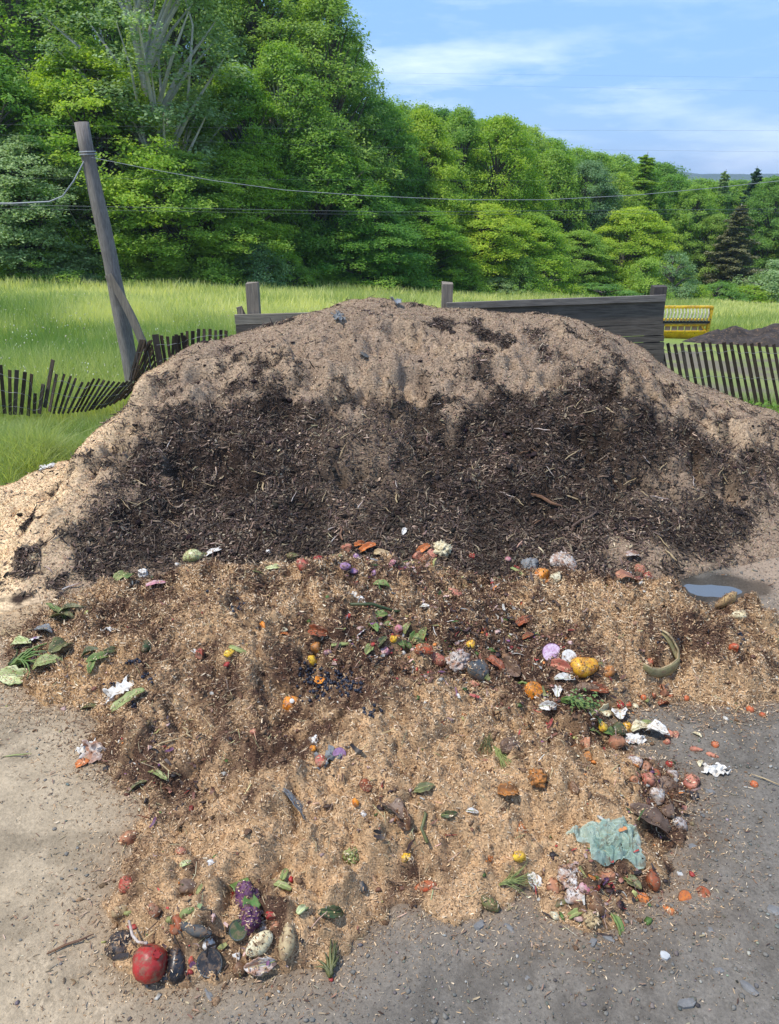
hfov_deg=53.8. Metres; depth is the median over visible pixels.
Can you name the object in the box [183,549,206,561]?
squash
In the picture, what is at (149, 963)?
pomegranate
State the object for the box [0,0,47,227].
broadleaf tree
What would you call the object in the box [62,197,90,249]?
overhead wire
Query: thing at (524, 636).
petal
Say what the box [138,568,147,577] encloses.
cauliflower
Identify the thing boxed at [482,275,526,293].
shrub
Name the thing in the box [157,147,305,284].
maple tree
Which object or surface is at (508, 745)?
bread
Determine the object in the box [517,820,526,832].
carrot
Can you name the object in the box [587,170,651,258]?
broadleaf tree
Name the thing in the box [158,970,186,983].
eggplant
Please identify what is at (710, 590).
puddle
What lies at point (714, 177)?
hills
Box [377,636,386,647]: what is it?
leaf
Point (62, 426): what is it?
grass
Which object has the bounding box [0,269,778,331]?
meadow grass
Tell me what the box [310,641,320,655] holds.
orange
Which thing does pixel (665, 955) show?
stone
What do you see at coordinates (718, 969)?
stone
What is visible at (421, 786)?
cabbage leaf
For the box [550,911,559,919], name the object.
egg
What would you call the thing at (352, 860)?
broccoli
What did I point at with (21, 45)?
aspen tree
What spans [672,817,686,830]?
peach
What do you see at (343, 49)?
broadleaf tree
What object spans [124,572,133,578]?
leaf
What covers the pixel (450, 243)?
maple tree
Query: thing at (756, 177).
pine tree
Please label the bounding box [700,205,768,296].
pine tree
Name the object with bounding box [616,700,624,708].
cherry tomato
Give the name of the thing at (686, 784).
peach
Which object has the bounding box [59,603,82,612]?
leaf
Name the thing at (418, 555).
peach
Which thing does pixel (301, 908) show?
stalk
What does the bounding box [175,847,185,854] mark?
radish
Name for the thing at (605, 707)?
petal
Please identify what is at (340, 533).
twig
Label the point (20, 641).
cabbage leaf
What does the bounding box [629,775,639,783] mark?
peach
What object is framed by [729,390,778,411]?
verge grass
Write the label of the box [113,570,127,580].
leaf
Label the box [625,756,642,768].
paper scrap
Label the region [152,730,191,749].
stick
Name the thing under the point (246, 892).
grapes
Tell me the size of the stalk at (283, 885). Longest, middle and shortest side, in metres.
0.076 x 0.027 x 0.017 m
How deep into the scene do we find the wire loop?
8.00 m
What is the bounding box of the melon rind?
[643,630,679,677]
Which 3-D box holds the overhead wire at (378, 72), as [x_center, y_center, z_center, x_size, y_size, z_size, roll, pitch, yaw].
[0.347,-5.627,9.718,12.206,0.178,0.265,-1,23,-2]
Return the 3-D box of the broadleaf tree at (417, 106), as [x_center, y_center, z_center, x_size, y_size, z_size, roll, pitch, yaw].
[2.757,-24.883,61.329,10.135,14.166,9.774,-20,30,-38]
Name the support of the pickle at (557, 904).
on the compost heap at (376, 866)
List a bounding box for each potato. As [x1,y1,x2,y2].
[118,831,137,844]
[286,552,297,559]
[414,643,433,654]
[415,880,436,891]
[430,652,445,666]
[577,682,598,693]
[588,891,604,916]
[608,736,625,749]
[714,592,736,608]
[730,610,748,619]
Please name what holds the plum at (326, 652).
on the compost heap at (376, 866)
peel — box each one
[75,758,88,767]
[146,580,165,585]
[307,624,327,636]
[314,676,324,683]
[354,540,364,545]
[359,542,375,551]
[373,548,387,554]
[379,796,404,819]
[395,807,410,831]
[416,543,429,551]
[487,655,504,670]
[498,781,518,795]
[503,656,520,676]
[515,615,529,626]
[550,658,570,672]
[591,682,608,692]
[615,569,637,581]
[625,550,639,556]
[657,699,668,704]
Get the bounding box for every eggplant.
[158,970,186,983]
[166,947,185,984]
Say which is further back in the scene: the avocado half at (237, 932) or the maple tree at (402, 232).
the maple tree at (402, 232)
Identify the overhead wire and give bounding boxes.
[0,124,769,130]
[0,161,83,203]
[4,208,778,214]
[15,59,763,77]
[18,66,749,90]
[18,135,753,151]
[35,205,725,211]
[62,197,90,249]
[91,157,774,199]
[104,178,675,181]
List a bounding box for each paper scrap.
[557,863,582,887]
[564,886,585,904]
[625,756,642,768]
[701,762,731,776]
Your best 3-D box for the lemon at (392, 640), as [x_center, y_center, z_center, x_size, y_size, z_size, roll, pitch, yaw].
[0.020,0.596,3.607,0.032,0.034,0.036,-15,27,-31]
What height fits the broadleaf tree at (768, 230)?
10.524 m
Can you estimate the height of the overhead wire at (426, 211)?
0.110 m
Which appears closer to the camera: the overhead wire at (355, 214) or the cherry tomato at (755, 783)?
the cherry tomato at (755, 783)
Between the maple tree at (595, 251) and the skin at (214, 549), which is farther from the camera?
the maple tree at (595, 251)
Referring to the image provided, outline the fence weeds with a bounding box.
[746,399,778,413]
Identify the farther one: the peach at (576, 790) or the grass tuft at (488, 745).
the grass tuft at (488, 745)
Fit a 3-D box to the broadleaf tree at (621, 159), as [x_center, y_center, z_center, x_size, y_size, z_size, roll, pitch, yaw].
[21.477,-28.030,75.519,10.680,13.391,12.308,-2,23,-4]
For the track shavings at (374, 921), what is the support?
on the ground at (22, 852)
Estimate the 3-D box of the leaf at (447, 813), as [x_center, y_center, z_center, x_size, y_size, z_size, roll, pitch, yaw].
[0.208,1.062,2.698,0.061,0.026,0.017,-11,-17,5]
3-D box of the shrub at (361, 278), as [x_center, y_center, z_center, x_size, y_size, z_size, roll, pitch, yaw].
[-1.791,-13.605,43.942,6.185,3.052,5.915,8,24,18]
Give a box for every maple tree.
[0,41,211,279]
[0,54,90,270]
[0,132,136,281]
[81,147,294,285]
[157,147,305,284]
[174,61,320,270]
[300,184,439,288]
[368,201,487,291]
[383,107,478,274]
[424,202,555,291]
[484,211,582,294]
[545,228,628,294]
[582,206,683,292]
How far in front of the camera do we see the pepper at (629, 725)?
3.37 m
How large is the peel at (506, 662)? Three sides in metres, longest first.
0.128 x 0.086 x 0.041 m
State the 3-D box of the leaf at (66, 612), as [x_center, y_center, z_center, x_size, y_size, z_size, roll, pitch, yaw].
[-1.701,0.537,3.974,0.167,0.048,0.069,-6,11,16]
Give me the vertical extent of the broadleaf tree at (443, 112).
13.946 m
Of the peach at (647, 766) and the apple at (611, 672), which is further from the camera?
the apple at (611, 672)
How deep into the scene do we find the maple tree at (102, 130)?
34.80 m
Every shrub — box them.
[0,247,88,286]
[0,254,34,285]
[47,240,87,278]
[70,260,128,283]
[97,242,175,288]
[149,256,189,281]
[168,244,267,287]
[170,260,208,283]
[224,242,294,291]
[262,254,318,287]
[285,266,354,290]
[313,248,406,289]
[351,255,454,294]
[435,280,464,293]
[444,262,499,293]
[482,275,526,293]
[498,254,550,296]
[519,263,587,296]
[560,283,601,296]
[572,282,644,296]
[614,256,677,299]
[650,249,701,300]
[675,282,720,300]
[695,279,756,301]
[700,284,778,303]
[730,259,778,303]
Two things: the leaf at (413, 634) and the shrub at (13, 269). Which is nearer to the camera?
the leaf at (413, 634)
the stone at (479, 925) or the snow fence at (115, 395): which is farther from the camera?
the snow fence at (115, 395)
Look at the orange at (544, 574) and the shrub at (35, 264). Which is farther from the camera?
the shrub at (35, 264)
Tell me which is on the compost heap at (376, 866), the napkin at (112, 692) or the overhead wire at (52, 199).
the napkin at (112, 692)
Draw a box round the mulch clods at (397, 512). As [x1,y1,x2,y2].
[3,303,778,588]
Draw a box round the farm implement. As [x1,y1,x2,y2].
[663,306,713,338]
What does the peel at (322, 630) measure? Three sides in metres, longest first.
0.100 x 0.055 x 0.038 m
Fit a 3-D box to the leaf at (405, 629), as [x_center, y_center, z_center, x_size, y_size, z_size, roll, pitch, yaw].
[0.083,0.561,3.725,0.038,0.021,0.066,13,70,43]
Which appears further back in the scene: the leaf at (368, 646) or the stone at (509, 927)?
the leaf at (368, 646)
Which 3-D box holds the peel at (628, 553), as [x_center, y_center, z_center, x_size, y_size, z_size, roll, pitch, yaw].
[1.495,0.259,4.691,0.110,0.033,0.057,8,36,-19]
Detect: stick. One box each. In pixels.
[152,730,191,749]
[159,762,180,775]
[183,727,191,737]
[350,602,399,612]
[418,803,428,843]
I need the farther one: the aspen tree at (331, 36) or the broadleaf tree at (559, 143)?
the broadleaf tree at (559, 143)
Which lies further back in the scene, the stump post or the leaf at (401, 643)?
the stump post
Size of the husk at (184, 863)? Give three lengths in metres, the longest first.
0.039 x 0.021 x 0.010 m
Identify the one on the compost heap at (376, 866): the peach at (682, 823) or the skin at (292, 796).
the skin at (292, 796)
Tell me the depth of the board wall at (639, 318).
8.49 m
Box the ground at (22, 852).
[0,204,778,1023]
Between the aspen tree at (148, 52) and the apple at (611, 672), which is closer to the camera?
the apple at (611, 672)
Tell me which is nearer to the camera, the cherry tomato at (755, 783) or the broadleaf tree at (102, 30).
the cherry tomato at (755, 783)
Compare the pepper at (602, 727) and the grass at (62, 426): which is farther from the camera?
the grass at (62, 426)
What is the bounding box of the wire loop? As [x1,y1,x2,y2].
[79,151,96,156]
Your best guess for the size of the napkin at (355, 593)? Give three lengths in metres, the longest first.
0.118 x 0.068 x 0.038 m
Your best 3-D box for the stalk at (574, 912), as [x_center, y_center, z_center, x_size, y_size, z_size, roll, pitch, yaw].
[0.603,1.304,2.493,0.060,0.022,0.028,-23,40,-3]
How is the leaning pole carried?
on the ground at (22, 852)
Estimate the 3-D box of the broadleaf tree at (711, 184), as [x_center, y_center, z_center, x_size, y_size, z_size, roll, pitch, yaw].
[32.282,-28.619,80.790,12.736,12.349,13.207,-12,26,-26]
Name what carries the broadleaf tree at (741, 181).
on the ground at (22, 852)
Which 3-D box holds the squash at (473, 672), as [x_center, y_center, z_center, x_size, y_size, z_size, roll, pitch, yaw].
[0.402,0.718,3.480,0.098,0.098,0.110,-2,23,-6]
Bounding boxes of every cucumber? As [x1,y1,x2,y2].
[180,921,211,937]
[481,894,499,912]
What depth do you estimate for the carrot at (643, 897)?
2.56 m
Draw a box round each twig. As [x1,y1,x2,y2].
[339,526,342,540]
[530,493,562,506]
[571,511,596,526]
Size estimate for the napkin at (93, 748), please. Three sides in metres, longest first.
0.172 x 0.101 x 0.053 m
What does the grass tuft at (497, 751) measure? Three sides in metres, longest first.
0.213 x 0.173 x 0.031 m
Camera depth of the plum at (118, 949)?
2.38 m
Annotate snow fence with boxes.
[0,359,131,415]
[113,339,156,403]
[152,329,230,364]
[664,341,778,410]
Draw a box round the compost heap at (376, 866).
[6,552,778,987]
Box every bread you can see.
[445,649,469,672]
[500,737,519,754]
[520,558,538,568]
[528,767,547,787]
[549,551,576,570]
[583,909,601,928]
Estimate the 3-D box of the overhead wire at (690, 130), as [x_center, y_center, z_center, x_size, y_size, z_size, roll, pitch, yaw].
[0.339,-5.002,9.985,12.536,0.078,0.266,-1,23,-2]
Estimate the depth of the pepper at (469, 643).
3.62 m
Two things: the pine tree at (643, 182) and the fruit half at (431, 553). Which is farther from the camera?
the pine tree at (643, 182)
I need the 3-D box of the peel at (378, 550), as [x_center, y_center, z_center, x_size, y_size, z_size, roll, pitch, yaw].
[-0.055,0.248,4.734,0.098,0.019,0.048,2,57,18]
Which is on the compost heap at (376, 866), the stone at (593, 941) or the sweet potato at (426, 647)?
the sweet potato at (426, 647)
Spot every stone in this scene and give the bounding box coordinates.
[204,987,212,1000]
[473,919,485,930]
[504,923,514,933]
[589,938,596,946]
[603,936,614,942]
[660,950,670,960]
[677,998,695,1008]
[688,843,696,848]
[703,788,715,794]
[713,967,724,973]
[740,980,758,996]
[767,904,778,915]
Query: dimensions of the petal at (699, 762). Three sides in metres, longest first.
0.040 x 0.024 x 0.013 m
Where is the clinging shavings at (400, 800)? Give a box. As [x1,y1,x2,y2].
[0,542,767,984]
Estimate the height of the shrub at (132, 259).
2.564 m
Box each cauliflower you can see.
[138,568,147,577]
[433,540,451,556]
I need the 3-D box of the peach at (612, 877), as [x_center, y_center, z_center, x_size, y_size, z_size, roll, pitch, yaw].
[0.736,1.237,2.602,0.054,0.044,0.040,-5,24,-12]
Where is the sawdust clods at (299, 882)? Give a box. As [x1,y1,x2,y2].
[5,562,775,1005]
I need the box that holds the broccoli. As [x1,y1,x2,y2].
[342,847,358,864]
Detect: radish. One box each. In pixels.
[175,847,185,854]
[266,911,275,919]
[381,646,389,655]
[394,625,402,634]
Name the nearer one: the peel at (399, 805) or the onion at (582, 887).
the onion at (582, 887)
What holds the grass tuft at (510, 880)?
on the compost heap at (376, 866)
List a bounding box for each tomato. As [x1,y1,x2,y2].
[340,543,351,552]
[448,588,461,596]
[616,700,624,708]
[635,564,645,573]
[663,739,670,744]
[664,730,673,737]
[665,761,673,766]
[672,731,678,737]
[711,741,718,747]
[746,706,753,712]
[750,780,757,787]
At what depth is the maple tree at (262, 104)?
40.17 m
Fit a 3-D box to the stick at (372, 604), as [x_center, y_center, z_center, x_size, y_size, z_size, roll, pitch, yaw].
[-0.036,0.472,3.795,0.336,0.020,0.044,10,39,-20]
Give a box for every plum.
[104,929,131,959]
[195,648,203,659]
[323,649,331,655]
[358,880,367,893]
[645,868,660,891]
[652,768,660,776]
[659,776,678,791]
[660,803,674,817]
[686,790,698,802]
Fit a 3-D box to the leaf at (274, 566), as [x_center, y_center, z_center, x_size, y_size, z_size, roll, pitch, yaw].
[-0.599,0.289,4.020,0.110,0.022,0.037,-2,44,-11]
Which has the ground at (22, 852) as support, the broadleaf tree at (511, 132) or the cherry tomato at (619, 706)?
the broadleaf tree at (511, 132)
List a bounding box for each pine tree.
[627,154,663,257]
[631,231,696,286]
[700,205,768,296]
[702,169,731,246]
[726,168,763,267]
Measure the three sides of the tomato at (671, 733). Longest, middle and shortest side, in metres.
0.039 x 0.038 x 0.031 m
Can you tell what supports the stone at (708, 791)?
on the ground at (22, 852)
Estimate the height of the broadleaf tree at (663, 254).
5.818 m
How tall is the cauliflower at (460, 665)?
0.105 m
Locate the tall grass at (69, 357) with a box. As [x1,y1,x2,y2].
[0,290,778,423]
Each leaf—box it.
[0,665,26,685]
[10,635,30,645]
[32,653,61,669]
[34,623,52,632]
[45,603,65,618]
[48,637,72,652]
[50,609,74,618]
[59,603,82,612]
[81,646,97,656]
[86,651,108,662]
[86,659,95,673]
[103,646,116,652]
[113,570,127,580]
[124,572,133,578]
[265,564,278,568]
[318,905,343,918]
[364,643,373,654]
[368,623,378,631]
[373,579,389,587]
[375,610,387,616]
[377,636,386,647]
[397,641,404,648]
[402,640,411,651]
[403,622,410,633]
[409,630,418,642]
[413,637,424,643]
[414,782,434,792]
[419,627,426,639]
[440,810,456,817]
[603,726,614,735]
[622,873,641,889]
[630,719,648,731]
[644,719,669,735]
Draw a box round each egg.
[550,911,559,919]
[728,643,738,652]
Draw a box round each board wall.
[234,282,309,333]
[441,281,666,364]
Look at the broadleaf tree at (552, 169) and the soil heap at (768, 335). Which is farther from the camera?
the broadleaf tree at (552, 169)
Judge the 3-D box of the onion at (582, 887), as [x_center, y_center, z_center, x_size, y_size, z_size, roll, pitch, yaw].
[0.648,1.240,2.534,0.046,0.033,0.042,11,26,24]
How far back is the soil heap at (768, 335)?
20.31 m
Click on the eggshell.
(562, 675)
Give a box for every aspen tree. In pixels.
[0,0,123,218]
[11,0,256,256]
[193,0,343,152]
[265,0,405,238]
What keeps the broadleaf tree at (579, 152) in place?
on the ground at (22, 852)
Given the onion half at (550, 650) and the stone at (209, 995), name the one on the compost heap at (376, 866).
the onion half at (550, 650)
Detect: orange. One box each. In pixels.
[282,693,296,711]
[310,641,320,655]
[524,681,542,699]
[535,568,549,579]
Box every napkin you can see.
[75,738,95,755]
[78,739,106,764]
[102,675,133,703]
[349,591,365,602]
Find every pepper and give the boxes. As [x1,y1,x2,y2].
[223,649,234,657]
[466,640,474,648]
[598,721,607,732]
[612,722,627,735]
[623,722,631,731]
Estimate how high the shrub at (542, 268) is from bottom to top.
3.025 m
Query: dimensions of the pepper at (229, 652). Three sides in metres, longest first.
0.053 x 0.037 x 0.032 m
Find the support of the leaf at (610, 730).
on the compost heap at (376, 866)
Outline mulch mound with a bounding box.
[0,298,778,613]
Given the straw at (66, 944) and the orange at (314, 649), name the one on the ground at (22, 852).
the straw at (66, 944)
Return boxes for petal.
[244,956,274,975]
[466,807,478,813]
[522,632,533,639]
[528,871,541,890]
[539,700,556,710]
[552,685,561,696]
[598,703,611,716]
[611,707,627,718]
[697,760,702,766]
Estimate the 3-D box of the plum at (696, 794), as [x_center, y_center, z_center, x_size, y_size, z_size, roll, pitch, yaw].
[1.176,1.109,2.999,0.060,0.032,0.068,-23,24,-11]
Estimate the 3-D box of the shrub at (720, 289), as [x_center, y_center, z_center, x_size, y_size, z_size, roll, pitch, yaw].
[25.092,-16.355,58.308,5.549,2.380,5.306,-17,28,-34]
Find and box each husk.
[79,703,97,709]
[110,688,144,711]
[129,780,146,792]
[148,768,167,779]
[180,860,190,866]
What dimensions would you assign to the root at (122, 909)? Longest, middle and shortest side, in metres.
0.060 x 0.034 x 0.033 m
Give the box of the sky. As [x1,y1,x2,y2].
[35,0,778,173]
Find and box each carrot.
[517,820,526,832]
[635,892,649,903]
[663,906,674,914]
[690,746,702,751]
[706,752,718,757]
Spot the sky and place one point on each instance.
(720, 48)
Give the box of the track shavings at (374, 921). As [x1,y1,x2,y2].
[0,557,778,1023]
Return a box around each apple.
[118,875,131,893]
[169,914,182,934]
[178,878,196,895]
[296,557,308,570]
[315,754,326,767]
[359,778,372,791]
[602,665,615,677]
[696,886,710,897]
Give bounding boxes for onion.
[232,962,244,977]
[340,562,350,569]
[349,566,357,574]
[579,882,592,894]
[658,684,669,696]
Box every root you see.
[111,904,127,917]
[147,903,159,916]
[245,930,272,956]
[279,923,295,960]
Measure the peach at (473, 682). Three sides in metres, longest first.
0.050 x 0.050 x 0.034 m
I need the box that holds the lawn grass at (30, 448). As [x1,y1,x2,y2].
[0,393,121,485]
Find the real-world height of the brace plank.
0.863 m
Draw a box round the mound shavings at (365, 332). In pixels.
[0,296,778,597]
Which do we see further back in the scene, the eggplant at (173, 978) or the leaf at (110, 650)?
the leaf at (110, 650)
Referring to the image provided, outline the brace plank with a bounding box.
[105,273,146,350]
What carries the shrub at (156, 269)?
on the ground at (22, 852)
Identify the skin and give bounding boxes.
[206,546,220,555]
[283,788,304,819]
[359,351,368,358]
[390,296,401,303]
[630,802,674,841]
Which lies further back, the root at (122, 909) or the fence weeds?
the fence weeds
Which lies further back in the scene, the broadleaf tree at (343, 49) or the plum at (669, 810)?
the broadleaf tree at (343, 49)
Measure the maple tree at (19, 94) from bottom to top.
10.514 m
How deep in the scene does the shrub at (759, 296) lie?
58.54 m
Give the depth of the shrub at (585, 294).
53.39 m
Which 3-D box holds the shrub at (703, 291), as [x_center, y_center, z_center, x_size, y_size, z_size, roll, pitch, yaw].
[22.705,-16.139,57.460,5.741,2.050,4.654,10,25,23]
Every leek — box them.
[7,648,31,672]
[9,643,50,677]
[315,939,338,977]
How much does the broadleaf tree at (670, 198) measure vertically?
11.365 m
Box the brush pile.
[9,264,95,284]
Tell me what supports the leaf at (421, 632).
on the compost heap at (376, 866)
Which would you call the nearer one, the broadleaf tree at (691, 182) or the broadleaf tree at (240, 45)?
the broadleaf tree at (240, 45)
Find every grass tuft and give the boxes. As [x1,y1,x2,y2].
[477,733,492,754]
[493,745,518,768]
[499,858,537,895]
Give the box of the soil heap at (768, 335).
[682,323,778,346]
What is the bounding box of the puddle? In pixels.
[684,584,741,596]
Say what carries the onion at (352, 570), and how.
on the compost heap at (376, 866)
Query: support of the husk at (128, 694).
on the compost heap at (376, 866)
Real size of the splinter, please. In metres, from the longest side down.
0.117 x 0.024 x 0.013 m
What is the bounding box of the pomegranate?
[132,943,167,983]
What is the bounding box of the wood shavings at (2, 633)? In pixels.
[0,627,22,635]
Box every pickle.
[141,640,150,652]
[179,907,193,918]
[555,899,565,907]
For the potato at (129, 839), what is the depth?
2.78 m
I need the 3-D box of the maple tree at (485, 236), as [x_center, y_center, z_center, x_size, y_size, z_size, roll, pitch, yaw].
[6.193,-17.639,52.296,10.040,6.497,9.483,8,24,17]
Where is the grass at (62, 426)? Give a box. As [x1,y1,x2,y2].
[0,411,111,436]
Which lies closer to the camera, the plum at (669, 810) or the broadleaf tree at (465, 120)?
the plum at (669, 810)
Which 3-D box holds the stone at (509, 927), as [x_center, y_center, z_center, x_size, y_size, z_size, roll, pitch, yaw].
[0.389,1.347,2.480,0.020,0.021,0.056,-16,28,-33]
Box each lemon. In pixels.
[307,655,316,665]
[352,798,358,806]
[390,635,397,642]
[401,853,410,861]
[512,851,526,862]
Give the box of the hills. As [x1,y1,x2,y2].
[677,171,778,181]
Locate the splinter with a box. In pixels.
[62,582,81,589]
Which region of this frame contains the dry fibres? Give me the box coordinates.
[21,554,778,983]
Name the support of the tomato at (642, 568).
on the mulch mound
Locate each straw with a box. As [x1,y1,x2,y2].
[6,753,31,756]
[46,933,93,954]
[752,774,778,784]
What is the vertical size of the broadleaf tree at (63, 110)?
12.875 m
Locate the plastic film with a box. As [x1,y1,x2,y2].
[566,816,645,868]
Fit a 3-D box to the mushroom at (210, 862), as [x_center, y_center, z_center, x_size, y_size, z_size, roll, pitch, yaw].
[-0.593,1.159,2.541,0.036,0.020,0.036,-31,-14,39]
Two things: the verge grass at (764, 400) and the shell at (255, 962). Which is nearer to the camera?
the shell at (255, 962)
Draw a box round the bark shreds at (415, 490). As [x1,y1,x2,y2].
[0,295,778,598]
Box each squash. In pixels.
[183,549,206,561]
[467,659,490,680]
[570,657,601,677]
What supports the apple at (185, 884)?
on the compost heap at (376, 866)
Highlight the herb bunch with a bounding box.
[561,688,603,714]
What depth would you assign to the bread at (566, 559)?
4.63 m
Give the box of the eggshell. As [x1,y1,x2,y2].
[554,672,575,679]
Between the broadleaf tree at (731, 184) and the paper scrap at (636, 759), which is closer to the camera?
the paper scrap at (636, 759)
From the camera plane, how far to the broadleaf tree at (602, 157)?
69.76 m
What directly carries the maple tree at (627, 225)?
on the ground at (22, 852)
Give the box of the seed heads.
[0,289,245,381]
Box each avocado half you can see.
[196,948,222,977]
[229,919,246,940]
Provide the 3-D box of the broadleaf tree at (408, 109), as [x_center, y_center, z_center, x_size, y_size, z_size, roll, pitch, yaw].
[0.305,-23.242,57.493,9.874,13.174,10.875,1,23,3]
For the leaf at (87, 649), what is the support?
on the compost heap at (376, 866)
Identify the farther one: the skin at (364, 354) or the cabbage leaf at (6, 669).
the skin at (364, 354)
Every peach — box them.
[412,551,421,559]
[419,553,429,562]
[470,680,479,686]
[546,877,559,893]
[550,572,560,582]
[568,781,579,794]
[580,737,591,749]
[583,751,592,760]
[600,868,615,882]
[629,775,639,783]
[641,772,655,785]
[642,761,651,770]
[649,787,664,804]
[667,769,678,778]
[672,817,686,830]
[683,773,699,789]
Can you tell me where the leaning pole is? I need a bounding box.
[74,121,138,391]
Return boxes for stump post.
[236,306,247,324]
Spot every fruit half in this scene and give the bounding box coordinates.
[428,549,437,557]
[678,889,691,900]
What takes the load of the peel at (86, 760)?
on the ground at (22, 852)
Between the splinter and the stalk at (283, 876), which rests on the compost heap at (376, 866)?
the stalk at (283, 876)
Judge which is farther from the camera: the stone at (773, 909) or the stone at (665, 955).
the stone at (773, 909)
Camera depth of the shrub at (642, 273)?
55.19 m
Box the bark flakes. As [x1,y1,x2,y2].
[0,299,778,596]
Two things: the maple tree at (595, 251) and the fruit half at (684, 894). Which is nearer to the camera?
the fruit half at (684, 894)
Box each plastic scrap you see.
[39,463,54,469]
[314,745,342,770]
[331,309,344,321]
[625,733,646,743]
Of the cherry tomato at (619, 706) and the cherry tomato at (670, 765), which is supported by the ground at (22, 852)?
the cherry tomato at (670, 765)
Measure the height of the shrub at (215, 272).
2.694 m
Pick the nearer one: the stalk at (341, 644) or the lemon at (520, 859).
the lemon at (520, 859)
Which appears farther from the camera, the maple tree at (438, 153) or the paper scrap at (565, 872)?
the maple tree at (438, 153)
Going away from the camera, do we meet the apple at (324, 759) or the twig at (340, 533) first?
the apple at (324, 759)
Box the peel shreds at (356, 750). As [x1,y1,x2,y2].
[6,548,764,982]
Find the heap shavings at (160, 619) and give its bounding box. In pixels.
[0,549,778,1023]
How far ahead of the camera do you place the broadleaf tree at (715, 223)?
67.30 m
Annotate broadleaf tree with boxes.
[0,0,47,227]
[0,0,101,64]
[17,38,115,255]
[28,0,148,203]
[73,0,199,81]
[113,64,191,234]
[117,0,248,249]
[155,0,271,135]
[221,0,323,130]
[231,36,360,267]
[251,127,393,284]
[268,0,387,203]
[321,43,411,201]
[340,96,437,279]
[374,102,435,202]
[395,99,441,163]
[426,103,499,267]
[431,104,502,266]
[453,116,525,208]
[454,113,557,266]
[479,120,554,218]
[490,123,570,220]
[515,146,595,278]
[533,136,593,234]
[552,159,624,282]
[567,144,611,221]
[579,149,632,224]
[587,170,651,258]
[605,152,667,208]
[618,161,696,219]
[651,173,706,268]
[653,161,700,221]
[659,177,727,278]
[661,183,726,294]
[679,212,728,296]
[688,177,739,222]
[696,180,769,272]
[729,177,775,216]
[730,176,774,243]
[733,175,778,290]
[754,208,778,276]
[759,228,778,286]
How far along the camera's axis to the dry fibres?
3.03 m
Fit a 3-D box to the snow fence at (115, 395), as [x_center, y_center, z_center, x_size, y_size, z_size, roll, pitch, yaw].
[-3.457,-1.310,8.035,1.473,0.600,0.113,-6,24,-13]
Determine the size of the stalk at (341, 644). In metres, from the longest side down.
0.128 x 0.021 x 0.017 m
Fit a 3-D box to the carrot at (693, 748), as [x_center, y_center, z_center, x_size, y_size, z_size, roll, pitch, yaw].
[1.298,1.003,3.248,0.054,0.024,0.025,5,67,9]
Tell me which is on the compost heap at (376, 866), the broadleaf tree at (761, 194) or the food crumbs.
the food crumbs
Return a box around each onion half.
[332,747,345,759]
[542,643,560,659]
[562,649,576,661]
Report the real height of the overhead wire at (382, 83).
0.260 m
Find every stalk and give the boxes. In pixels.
[128,920,147,944]
[229,645,245,653]
[272,879,291,890]
[280,868,288,880]
[296,904,308,914]
[331,642,348,646]
[567,908,582,919]
[610,912,624,935]
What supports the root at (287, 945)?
on the compost heap at (376, 866)
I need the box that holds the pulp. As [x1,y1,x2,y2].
[103,765,109,771]
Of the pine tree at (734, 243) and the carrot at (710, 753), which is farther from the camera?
the pine tree at (734, 243)
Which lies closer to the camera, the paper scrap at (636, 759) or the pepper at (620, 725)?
the paper scrap at (636, 759)
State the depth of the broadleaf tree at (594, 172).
61.73 m
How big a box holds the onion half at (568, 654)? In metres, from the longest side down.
0.072 x 0.071 x 0.046 m
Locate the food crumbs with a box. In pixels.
[5,552,777,999]
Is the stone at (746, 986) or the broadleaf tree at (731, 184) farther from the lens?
the broadleaf tree at (731, 184)
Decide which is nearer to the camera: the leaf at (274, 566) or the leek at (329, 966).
the leek at (329, 966)
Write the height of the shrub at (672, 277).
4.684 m
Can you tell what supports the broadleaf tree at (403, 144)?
on the ground at (22, 852)
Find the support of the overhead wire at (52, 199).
attached to the leaning pole

